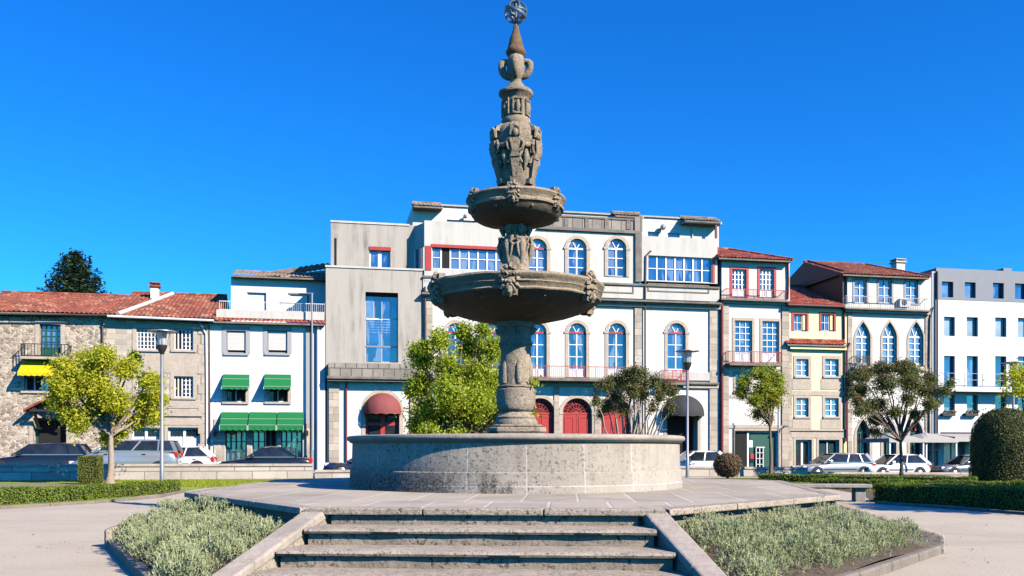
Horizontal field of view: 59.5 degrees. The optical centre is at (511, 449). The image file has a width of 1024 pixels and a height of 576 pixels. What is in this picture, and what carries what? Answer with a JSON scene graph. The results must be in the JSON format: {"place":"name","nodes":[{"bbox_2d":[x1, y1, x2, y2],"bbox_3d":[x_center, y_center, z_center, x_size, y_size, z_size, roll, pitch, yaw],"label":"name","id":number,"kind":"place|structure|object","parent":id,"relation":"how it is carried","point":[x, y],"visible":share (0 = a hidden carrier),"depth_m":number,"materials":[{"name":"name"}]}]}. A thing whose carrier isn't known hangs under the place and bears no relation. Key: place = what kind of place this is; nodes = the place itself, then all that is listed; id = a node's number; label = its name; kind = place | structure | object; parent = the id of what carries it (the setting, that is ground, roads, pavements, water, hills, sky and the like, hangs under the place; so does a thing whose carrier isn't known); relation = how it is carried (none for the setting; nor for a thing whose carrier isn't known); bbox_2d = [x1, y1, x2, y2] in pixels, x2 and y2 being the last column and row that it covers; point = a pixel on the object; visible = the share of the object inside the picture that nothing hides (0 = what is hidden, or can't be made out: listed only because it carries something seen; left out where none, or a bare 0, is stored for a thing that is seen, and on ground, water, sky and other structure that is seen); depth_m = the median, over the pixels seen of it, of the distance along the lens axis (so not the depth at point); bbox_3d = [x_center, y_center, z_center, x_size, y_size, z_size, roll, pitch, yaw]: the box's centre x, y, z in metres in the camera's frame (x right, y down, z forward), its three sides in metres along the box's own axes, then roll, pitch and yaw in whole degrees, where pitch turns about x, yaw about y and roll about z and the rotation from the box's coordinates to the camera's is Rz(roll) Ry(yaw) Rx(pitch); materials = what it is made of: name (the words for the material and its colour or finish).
{"place":"outdoors","nodes":[
{"label":"outdoors","id":0,"kind":"place"},
{"bbox_2d":[0,479,277,505],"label":"lawn","id":1,"kind":"structure","parent":0,"point":[186,488],"depth_m":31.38,"materials":[{"name":"green plant"}]},
{"bbox_2d":[0,484,82,504],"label":"hedge","id":2,"kind":"object","parent":1,"relation":"on","point":[12,495],"visible":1,"depth_m":22.23,"materials":[{"name":"green plant"}]},
{"bbox_2d":[77,454,103,484],"bbox_3d":[-16.047,0.754,34.125,0.880,1.185,0.622,0,0,0],"label":"clipped shrub","id":3,"kind":"object","parent":1,"relation":"on","point":[91,470],"visible":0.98,"depth_m":33.95,"materials":[{"name":"green plant"}]},
{"bbox_2d":[33,340,182,482],"bbox_3d":[-15.738,-1.468,34.970,4.998,5.629,4.349,0,0,0],"label":"lime tree","id":4,"kind":"object","parent":1,"relation":"on","point":[107,406],"visible":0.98,"depth_m":34.55,"materials":[{"name":"green plant"}]},
{"bbox_2d":[71,479,181,500],"bbox_3d":[-10.972,1.122,25.569,0.751,0.458,4.732,0,0,11],"label":"hedge","id":5,"kind":"object","parent":1,"relation":"on","point":[92,491],"visible":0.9,"depth_m":25.19,"materials":[{"name":"green plant"}]},
{"bbox_2d":[147,329,176,479],"bbox_3d":[-13.623,-1.680,34.868,1.120,6.000,1.120,0,0,0],"label":"street lamp","id":6,"kind":"object","parent":1,"relation":"on","point":[161,339],"visible":0.89,"depth_m":34.81,"materials":[{"name":"grey metal"}]},
{"bbox_2d":[0,477,331,487],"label":"grass","id":7,"kind":"structure","parent":0,"point":[192,483],"depth_m":36.91,"materials":[{"name":"green plant"}]},
{"bbox_2d":[0,475,1023,575],"bbox_3d":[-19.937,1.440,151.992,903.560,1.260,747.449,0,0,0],"label":"ground","id":8,"kind":"structure","parent":0,"point":[996,543],"depth_m":13.35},
{"bbox_2d":[0,290,139,457],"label":"stone house","id":9,"kind":"structure","parent":8,"relation":"on","point":[37,329],"depth_m":48.85,"materials":[{"name":"grey stone"}]},
{"bbox_2d":[20,375,48,392],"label":"window","id":10,"kind":"structure","parent":9,"relation":"in","point":[33,383],"depth_m":48.90,"materials":[{"name":"blue glass"}]},
{"bbox_2d":[29,414,69,443],"bbox_3d":[-25.245,-0.501,49.093,2.077,2.888,0.520,0,0,-11],"label":"doorway","id":11,"kind":"structure","parent":9,"relation":"in","point":[49,432],"depth_m":49.24,"materials":[{"name":"black paint"}]},
{"bbox_2d":[35,320,64,355],"bbox_3d":[-25.214,-6.097,48.998,1.504,1.931,0.320,0,0,-12],"label":"balcony door","id":12,"kind":"structure","parent":9,"relation":"in","point":[54,333],"depth_m":49.02,"materials":[{"name":"green paint"}]},
{"bbox_2d":[36,248,111,293],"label":"conifer","id":13,"kind":"object","parent":8,"relation":"on","point":[74,278],"visible":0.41,"depth_m":70.58,"materials":[{"name":"green plant"}]},
{"bbox_2d":[0,490,185,508],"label":"kerb","id":14,"kind":"structure","parent":8,"relation":"on","point":[86,502],"depth_m":21.81,"materials":[{"name":"stone"}]},
{"bbox_2d":[0,464,312,480],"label":"garden wall","id":15,"kind":"structure","parent":8,"relation":"on","point":[31,472],"depth_m":39.02,"materials":[{"name":"stone"}]},
{"bbox_2d":[107,282,230,448],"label":"stone house","id":16,"kind":"structure","parent":8,"relation":"on","point":[187,317],"depth_m":50.30,"materials":[{"name":"beige stone"}]},
{"bbox_2d":[128,425,159,439],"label":"garage door","id":17,"kind":"structure","parent":16,"relation":"in","point":[145,433],"depth_m":50.05,"materials":[{"name":"white paint"}]},
{"bbox_2d":[132,324,161,351],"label":"window","id":18,"kind":"structure","parent":16,"relation":"in","point":[146,340],"depth_m":49.94,"materials":[{"name":"white paint"}]},
{"bbox_2d":[165,425,200,445],"bbox_3d":[-18.421,-0.080,50.380,2.059,2.673,0.320,0,0,-12],"label":"garage door","id":19,"kind":"structure","parent":16,"relation":"in","point":[186,435],"depth_m":50.46,"materials":[{"name":"white paint"}]},
{"bbox_2d":[170,325,196,351],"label":"window","id":20,"kind":"structure","parent":16,"relation":"in","point":[185,339],"depth_m":50.35,"materials":[{"name":"white paint"}]},
{"bbox_2d":[170,372,196,399],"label":"window","id":21,"kind":"structure","parent":16,"relation":"in","point":[187,386],"depth_m":50.33,"materials":[{"name":"white paint"}]},
{"bbox_2d":[104,498,254,575],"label":"planting bed","id":22,"kind":"object","parent":8,"relation":"on","point":[132,565],"visible":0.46,"depth_m":9.66,"materials":[{"name":"grey stone"}]},
{"bbox_2d":[108,493,284,575],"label":"santolina","id":23,"kind":"object","parent":22,"relation":"on","point":[192,536],"visible":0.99,"depth_m":9.41,"materials":[{"name":"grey plant"}]},
{"bbox_2d":[209,263,329,469],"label":"white house","id":24,"kind":"structure","parent":8,"relation":"on","point":[259,369],"depth_m":51.28,"materials":[{"name":"grey paint"}]},
{"bbox_2d":[222,376,248,403],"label":"window","id":25,"kind":"structure","parent":24,"relation":"in","point":[234,396],"depth_m":51.05,"materials":[{"name":"black paint"}]},
{"bbox_2d":[222,326,249,355],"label":"window","id":26,"kind":"structure","parent":24,"relation":"in","point":[235,340],"depth_m":50.86,"materials":[{"name":"grey stone"}]},
{"bbox_2d":[226,430,245,460],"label":"glazed door","id":27,"kind":"structure","parent":24,"relation":"in","point":[235,440],"depth_m":51.04,"materials":[{"name":"green paint"}]},
{"bbox_2d":[252,430,275,452],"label":"glazed door","id":28,"kind":"structure","parent":24,"relation":"in","point":[261,438],"depth_m":51.35,"materials":[{"name":"green paint"}]},
{"bbox_2d":[263,326,291,355],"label":"window","id":29,"kind":"structure","parent":24,"relation":"in","point":[276,340],"depth_m":51.33,"materials":[{"name":"grey stone"}]},
{"bbox_2d":[264,389,290,403],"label":"window","id":30,"kind":"structure","parent":24,"relation":"in","point":[271,396],"depth_m":51.51,"materials":[{"name":"glass"}]},
{"bbox_2d":[281,430,301,456],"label":"glazed door","id":31,"kind":"structure","parent":24,"relation":"in","point":[291,441],"depth_m":51.67,"materials":[{"name":"green paint"}]},
{"bbox_2d":[289,294,309,311],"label":"terrace door","id":32,"kind":"structure","parent":24,"relation":"in","point":[301,298],"depth_m":54.20,"materials":[{"name":"white paint"}]},
{"bbox_2d":[315,470,349,477],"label":"garden wall","id":33,"kind":"structure","parent":8,"relation":"on","point":[332,473],"depth_m":40.40,"materials":[{"name":"stone"}]},
{"bbox_2d":[396,318,500,433],"bbox_3d":[-1.557,-1.552,28.401,4.278,5.792,3.277,0,0,0],"label":"broadleaf tree","id":34,"kind":"object","parent":8,"relation":"on","point":[444,415],"visible":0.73,"depth_m":28.23,"materials":[{"name":"green plant"}]},
{"bbox_2d":[212,506,726,575],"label":"stone steps","id":35,"kind":"structure","parent":8,"relation":"on","point":[302,543],"depth_m":8.39,"materials":[{"name":"grey stone"}]},
{"bbox_2d":[184,477,840,541],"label":"fountain platform","id":36,"kind":"structure","parent":8,"relation":"on","point":[285,500],"depth_m":10.84,"materials":[{"name":"stone"}]},
{"bbox_2d":[347,0,684,493],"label":"stone fountain","id":37,"kind":"object","parent":36,"relation":"on","point":[515,449],"visible":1,"depth_m":13.79,"materials":[{"name":"grey stone"}]},
{"bbox_2d":[325,201,721,462],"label":"arched building","id":38,"kind":"structure","parent":8,"relation":"on","point":[657,306],"depth_m":54.66,"materials":[{"name":"white paint"}]},
{"bbox_2d":[369,246,390,266],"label":"window","id":39,"kind":"structure","parent":38,"relation":"in","point":[378,256],"depth_m":53.51,"materials":[{"name":"blue glass"}]},
{"bbox_2d":[365,293,397,361],"bbox_3d":[-7.693,-7.202,52.894,1.927,4.139,0.180,0,0,-11],"label":"window","id":40,"kind":"structure","parent":38,"relation":"in","point":[380,309],"depth_m":52.90,"materials":[{"name":"blue glass"}]},
{"bbox_2d":[360,389,404,434],"bbox_3d":[-7.613,-1.175,52.614,2.563,4.759,0.450,0,0,-11],"label":"arched door","id":41,"kind":"structure","parent":38,"relation":"in","point":[372,424],"depth_m":52.65,"materials":[{"name":"red paint"}]},
{"bbox_2d":[425,244,500,270],"bbox_3d":[-2.768,-11.382,53.393,4.831,1.556,0.255,0,0,-12],"label":"strip window","id":42,"kind":"structure","parent":38,"relation":"in","point":[444,256],"depth_m":53.41,"materials":[{"name":"blue glass"}]},
{"bbox_2d":[529,235,550,270],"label":"window","id":43,"kind":"structure","parent":38,"relation":"in","point":[538,262],"depth_m":54.49,"materials":[{"name":"blue glass"}]},
{"bbox_2d":[531,323,550,376],"bbox_3d":[1.540,-6.133,54.401,1.655,3.498,0.300,0,0,-11],"label":"french window","id":44,"kind":"structure","parent":38,"relation":"in","point":[539,349],"depth_m":54.49,"materials":[{"name":"blue glass"}]},
{"bbox_2d":[532,394,553,432],"bbox_3d":[1.681,-1.061,54.479,2.428,4.607,0.400,0,0,-12],"label":"arched door","id":45,"kind":"structure","parent":38,"relation":"in","point":[542,405],"depth_m":54.66,"materials":[{"name":"red paint"}]},
{"bbox_2d":[559,394,594,433],"bbox_3d":[3.966,-1.069,54.944,2.460,4.644,0.400,0,0,-12],"label":"arched door","id":46,"kind":"structure","parent":38,"relation":"in","point":[574,418],"depth_m":55.02,"materials":[{"name":"red paint"}]},
{"bbox_2d":[564,320,590,376],"bbox_3d":[3.974,-6.188,54.894,1.676,3.528,0.300,0,0,-12],"label":"french window","id":47,"kind":"structure","parent":38,"relation":"in","point":[577,341],"depth_m":54.96,"materials":[{"name":"blue glass"}]},
{"bbox_2d":[564,235,590,274],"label":"window","id":48,"kind":"structure","parent":38,"relation":"in","point":[577,256],"depth_m":54.96,"materials":[{"name":"blue glass"}]},
{"bbox_2d":[604,320,629,376],"bbox_3d":[6.461,-6.244,55.400,1.697,3.559,0.300,0,0,-12],"label":"french window","id":49,"kind":"structure","parent":38,"relation":"in","point":[614,333],"depth_m":55.46,"materials":[{"name":"blue glass"}]},
{"bbox_2d":[603,235,630,276],"bbox_3d":[6.467,-11.974,55.403,1.738,2.531,0.300,0,0,-11],"label":"window","id":50,"kind":"structure","parent":38,"relation":"in","point":[614,250],"depth_m":55.46,"materials":[{"name":"blue glass"}]},
{"bbox_2d":[600,397,634,433],"bbox_3d":[6.374,-1.078,55.434,2.493,4.684,0.400,0,0,-12],"label":"arched door","id":51,"kind":"structure","parent":38,"relation":"in","point":[607,421],"depth_m":55.48,"materials":[{"name":"red paint"}]},
{"bbox_2d":[663,320,689,371],"bbox_3d":[10.280,-6.331,56.177,1.729,3.606,0.300,0,0,-12],"label":"french window","id":52,"kind":"structure","parent":38,"relation":"in","point":[673,333],"depth_m":56.25,"materials":[{"name":"blue glass"}]},
{"bbox_2d":[648,256,714,282],"bbox_3d":[10.597,-11.327,56.117,4.400,1.608,0.245,0,0,-12],"label":"strip window","id":53,"kind":"structure","parent":38,"relation":"in","point":[660,268],"depth_m":56.21,"materials":[{"name":"blue glass"}]},
{"bbox_2d":[664,415,700,453],"bbox_3d":[10.607,-1.083,56.526,2.584,4.734,0.850,0,0,-11],"label":"arched door","id":54,"kind":"structure","parent":38,"relation":"in","point":[673,425],"depth_m":56.91,"materials":[{"name":"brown wood"}]},
{"bbox_2d":[584,362,682,434],"bbox_3d":[3.697,-0.782,28.341,3.174,4.253,2.056,0,0,31],"label":"crape myrtle","id":55,"kind":"object","parent":8,"relation":"on","point":[624,380],"visible":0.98,"depth_m":28.22,"materials":[{"name":"green plant"}]},
{"bbox_2d":[675,349,698,477],"bbox_3d":[8.183,-1.680,41.810,1.120,6.000,1.120,0,0,0],"label":"street lamp","id":56,"kind":"object","parent":8,"relation":"on","point":[687,356],"visible":0.98,"depth_m":41.75,"materials":[{"name":"black metal"}]},
{"bbox_2d":[680,466,807,476],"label":"garden wall","id":57,"kind":"structure","parent":8,"relation":"on","point":[701,471],"depth_m":44.41,"materials":[{"name":"stone"}]},
{"bbox_2d":[711,247,793,466],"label":"narrow house","id":58,"kind":"structure","parent":8,"relation":"on","point":[754,312],"depth_m":57.14,"materials":[{"name":"white paint"}]},
{"bbox_2d":[730,266,748,297],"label":"french window","id":59,"kind":"structure","parent":58,"relation":"in","point":[737,277],"depth_m":57.02,"materials":[{"name":"white paint"}]},
{"bbox_2d":[732,318,754,361],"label":"french window","id":60,"kind":"structure","parent":58,"relation":"in","point":[741,329],"depth_m":57.09,"materials":[{"name":"blue glass"}]},
{"bbox_2d":[757,266,775,297],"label":"french window","id":61,"kind":"structure","parent":58,"relation":"in","point":[765,280],"depth_m":57.40,"materials":[{"name":"white paint"}]},
{"bbox_2d":[760,318,781,362],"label":"french window","id":62,"kind":"structure","parent":58,"relation":"in","point":[769,331],"depth_m":57.47,"materials":[{"name":"blue glass"}]},
{"bbox_2d":[730,362,790,473],"bbox_3d":[12.088,-1.512,43.258,2.890,5.675,2.831,0,0,0],"label":"young tree","id":63,"kind":"object","parent":8,"relation":"on","point":[766,395],"visible":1,"depth_m":43.17,"materials":[{"name":"green plant"}]},
{"bbox_2d":[783,284,850,466],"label":"yellow house","id":64,"kind":"structure","parent":8,"relation":"on","point":[817,347],"depth_m":58.02,"materials":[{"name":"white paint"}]},
{"bbox_2d":[792,312,808,330],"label":"window","id":65,"kind":"structure","parent":64,"relation":"in","point":[799,322],"depth_m":57.88,"materials":[{"name":"blue glass"}]},
{"bbox_2d":[792,356,811,389],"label":"window","id":66,"kind":"structure","parent":64,"relation":"in","point":[799,362],"depth_m":57.85,"materials":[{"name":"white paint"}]},
{"bbox_2d":[792,395,811,428],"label":"window","id":67,"kind":"structure","parent":64,"relation":"in","point":[799,401],"depth_m":57.85,"materials":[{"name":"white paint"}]},
{"bbox_2d":[793,438,813,465],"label":"door","id":68,"kind":"structure","parent":64,"relation":"in","point":[801,446],"depth_m":58.03,"materials":[{"name":"white paint"}]},
{"bbox_2d":[819,312,835,330],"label":"window","id":69,"kind":"structure","parent":64,"relation":"in","point":[826,322],"depth_m":58.26,"materials":[{"name":"white paint"}]},
{"bbox_2d":[816,438,841,456],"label":"window","id":70,"kind":"structure","parent":64,"relation":"in","point":[823,445],"depth_m":58.39,"materials":[{"name":"white paint"}]},
{"bbox_2d":[821,356,841,389],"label":"window","id":71,"kind":"structure","parent":64,"relation":"in","point":[829,363],"depth_m":58.27,"materials":[{"name":"white paint"}]},
{"bbox_2d":[821,396,841,428],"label":"window","id":72,"kind":"structure","parent":64,"relation":"in","point":[829,403],"depth_m":58.29,"materials":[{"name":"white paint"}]},
{"bbox_2d":[696,501,944,575],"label":"planting bed","id":73,"kind":"object","parent":8,"relation":"on","point":[914,552],"visible":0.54,"depth_m":9.71,"materials":[{"name":"grey stone"}]},
{"bbox_2d":[678,502,930,575],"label":"santolina","id":74,"kind":"object","parent":73,"relation":"on","point":[777,542],"visible":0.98,"depth_m":9.20,"materials":[{"name":"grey plant"}]},
{"bbox_2d":[798,484,871,501],"bbox_3d":[8.016,1.105,22.924,2.190,0.470,0.500,0,0,4],"label":"stone bench","id":75,"kind":"object","parent":8,"relation":"on","point":[858,492],"visible":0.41,"depth_m":22.70,"materials":[{"name":"grey stone"}]},
{"bbox_2d":[790,258,933,463],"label":"gothic house","id":76,"kind":"structure","parent":8,"relation":"on","point":[885,308],"depth_m":59.16,"materials":[{"name":"white paint"}]},
{"bbox_2d":[853,277,868,303],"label":"window","id":77,"kind":"structure","parent":76,"relation":"in","point":[859,285],"depth_m":58.74,"materials":[{"name":"blue glass"}]},
{"bbox_2d":[854,416,871,463],"bbox_3d":[22.953,-0.226,58.847,1.330,3.972,0.420,0,0,-12],"label":"pointed door","id":78,"kind":"structure","parent":76,"relation":"in","point":[860,428],"depth_m":58.99,"materials":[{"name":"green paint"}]},
{"bbox_2d":[854,319,872,365],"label":"pointed window","id":79,"kind":"structure","parent":76,"relation":"in","point":[861,338],"depth_m":58.83,"materials":[{"name":"blue glass"}]},
{"bbox_2d":[877,278,893,303],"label":"window","id":80,"kind":"structure","parent":76,"relation":"in","point":[883,285],"depth_m":59.10,"materials":[{"name":"blue glass"}]},
{"bbox_2d":[880,319,898,364],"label":"pointed window","id":81,"kind":"structure","parent":76,"relation":"in","point":[887,339],"depth_m":59.22,"materials":[{"name":"blue glass"}]},
{"bbox_2d":[904,279,919,303],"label":"window","id":82,"kind":"structure","parent":76,"relation":"in","point":[910,286],"depth_m":59.52,"materials":[{"name":"blue glass"}]},
{"bbox_2d":[907,319,924,365],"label":"pointed window","id":83,"kind":"structure","parent":76,"relation":"in","point":[914,338],"depth_m":59.63,"materials":[{"name":"blue glass"}]},
{"bbox_2d":[907,420,924,456],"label":"pointed door","id":84,"kind":"structure","parent":76,"relation":"in","point":[912,447],"depth_m":59.77,"materials":[{"name":"green paint"}]},
{"bbox_2d":[808,472,971,475],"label":"garden wall","id":85,"kind":"structure","parent":8,"relation":"on","point":[907,473],"depth_m":46.02,"materials":[{"name":"stone"}]},
{"bbox_2d":[875,501,1023,514],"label":"kerb","id":86,"kind":"structure","parent":8,"relation":"on","point":[955,508],"depth_m":19.82,"materials":[{"name":"stone"}]},
{"bbox_2d":[921,268,1023,465],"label":"modern block","id":87,"kind":"structure","parent":8,"relation":"on","point":[977,324],"depth_m":60.34,"materials":[{"name":"white paint"}]},
{"bbox_2d":[0,0,1023,308],"label":"sky","id":88,"kind":"structure","parent":0,"point":[183,146],"materials":[{"name":"blue"}]},
{"bbox_2d":[715,478,1011,510],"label":"garden soil","id":89,"kind":"structure","parent":0,"point":[869,495],"depth_m":29.06,"materials":[{"name":"brown soil"}]},
{"bbox_2d":[712,452,742,478],"bbox_3d":[9.669,0.712,40.168,1.355,1.216,1.327,0,0,0],"label":"round bush","id":90,"kind":"object","parent":89,"relation":"on","point":[727,465],"visible":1,"depth_m":39.78,"materials":[{"name":"brown plant"}]},
{"bbox_2d":[758,473,977,481],"bbox_3d":[13.928,1.138,35.614,8.174,0.426,0.864,0,0,30],"label":"hedge","id":91,"kind":"object","parent":89,"relation":"on","point":[794,477],"visible":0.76,"depth_m":35.66,"materials":[{"name":"green plant"}]},
{"bbox_2d":[844,346,959,475],"bbox_3d":[18.146,-1.809,42.541,5.476,6.277,3.498,0,0,0],"label":"crape myrtle","id":92,"kind":"object","parent":89,"relation":"on","point":[907,381],"visible":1,"depth_m":42.15,"materials":[{"name":"green plant"}]},
{"bbox_2d":[810,477,1023,489],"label":"hedge","id":93,"kind":"object","parent":89,"relation":"on","point":[834,480],"visible":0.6,"depth_m":29.60,"materials":[{"name":"green plant"}]},
{"bbox_2d":[872,481,1023,510],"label":"hedge","id":94,"kind":"object","parent":89,"relation":"on","point":[998,497],"visible":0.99,"depth_m":20.88,"materials":[{"name":"green plant"}]},
{"bbox_2d":[968,407,1023,482],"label":"topiary","id":95,"kind":"object","parent":89,"relation":"on","point":[996,441],"visible":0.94,"depth_m":33.80,"materials":[{"name":"green plant"}]},
{"bbox_2d":[968,358,1023,413],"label":"leafy tree","id":96,"kind":"object","parent":89,"relation":"on","point":[1016,381],"visible":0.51,"depth_m":38.13,"materials":[{"name":"green plant"}]},
{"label":"road","id":97,"kind":"structure","parent":0,"visible":0},
{"bbox_2d":[0,443,92,463],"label":"parked car","id":98,"kind":"object","parent":97,"relation":"on","point":[51,453],"visible":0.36,"depth_m":40.95,"materials":[{"name":"blue paint"}]},
{"bbox_2d":[69,439,182,463],"bbox_3d":[-17.867,0.377,41.589,4.734,1.745,2.041,0,0,-11],"label":"parked car","id":99,"kind":"object","parent":97,"relation":"on","point":[140,451],"visible":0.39,"depth_m":40.97,"materials":[{"name":"silver paint"}]},
{"bbox_2d":[181,446,216,463],"bbox_3d":[-16.904,0.524,45.254,3.732,1.485,1.854,0,0,-12],"label":"parked car","id":100,"kind":"object","parent":97,"relation":"on","point":[197,455],"visible":0.25,"depth_m":44.80,"materials":[{"name":"white paint"}]},
{"bbox_2d":[216,446,312,463],"bbox_3d":[-12.059,0.561,43.791,4.532,1.505,1.957,0,0,-12],"label":"parked car","id":101,"kind":"object","parent":97,"relation":"on","point":[272,455],"visible":0.52,"depth_m":43.14,"materials":[{"name":"black paint"}]},
{"bbox_2d":[680,450,722,465],"bbox_3d":[9.626,0.783,47.999,3.932,1.525,1.882,0,0,-12],"label":"parked car","id":102,"kind":"object","parent":97,"relation":"on","point":[701,458],"visible":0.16,"depth_m":47.40,"materials":[{"name":"white paint"}]},
{"bbox_2d":[790,453,875,471],"bbox_3d":[17.822,0.891,49.870,4.432,1.485,1.920,0,0,-12],"label":"parked car","id":103,"kind":"object","parent":97,"relation":"on","point":[843,462],"visible":0.64,"depth_m":49.26,"materials":[{"name":"silver paint"}]},
{"bbox_2d":[866,454,931,471],"bbox_3d":[21.295,0.938,50.169,3.932,1.465,1.864,0,0,-12],"label":"parked car","id":104,"kind":"object","parent":97,"relation":"on","point":[911,462],"visible":0.55,"depth_m":49.57,"materials":[{"name":"white paint"}]},
{"bbox_2d":[930,454,970,472],"bbox_3d":[26.983,1.003,53.367,4.332,1.465,1.920,0,0,-12],"label":"parked car","id":105,"kind":"object","parent":97,"relation":"on","point":[958,463],"visible":0.31,"depth_m":52.59,"materials":[{"name":"grey paint"}]},
{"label":"pavement","id":106,"kind":"structure","parent":0,"visible":0},
{"bbox_2d":[288,293,313,470],"bbox_3d":[-12.033,-3.885,51.042,1.451,10.163,0.240,0,0,-11],"label":"street pole","id":107,"kind":"object","parent":106,"relation":"on","point":[311,453],"visible":0.85,"depth_m":51.12,"materials":[{"name":"grey metal"}]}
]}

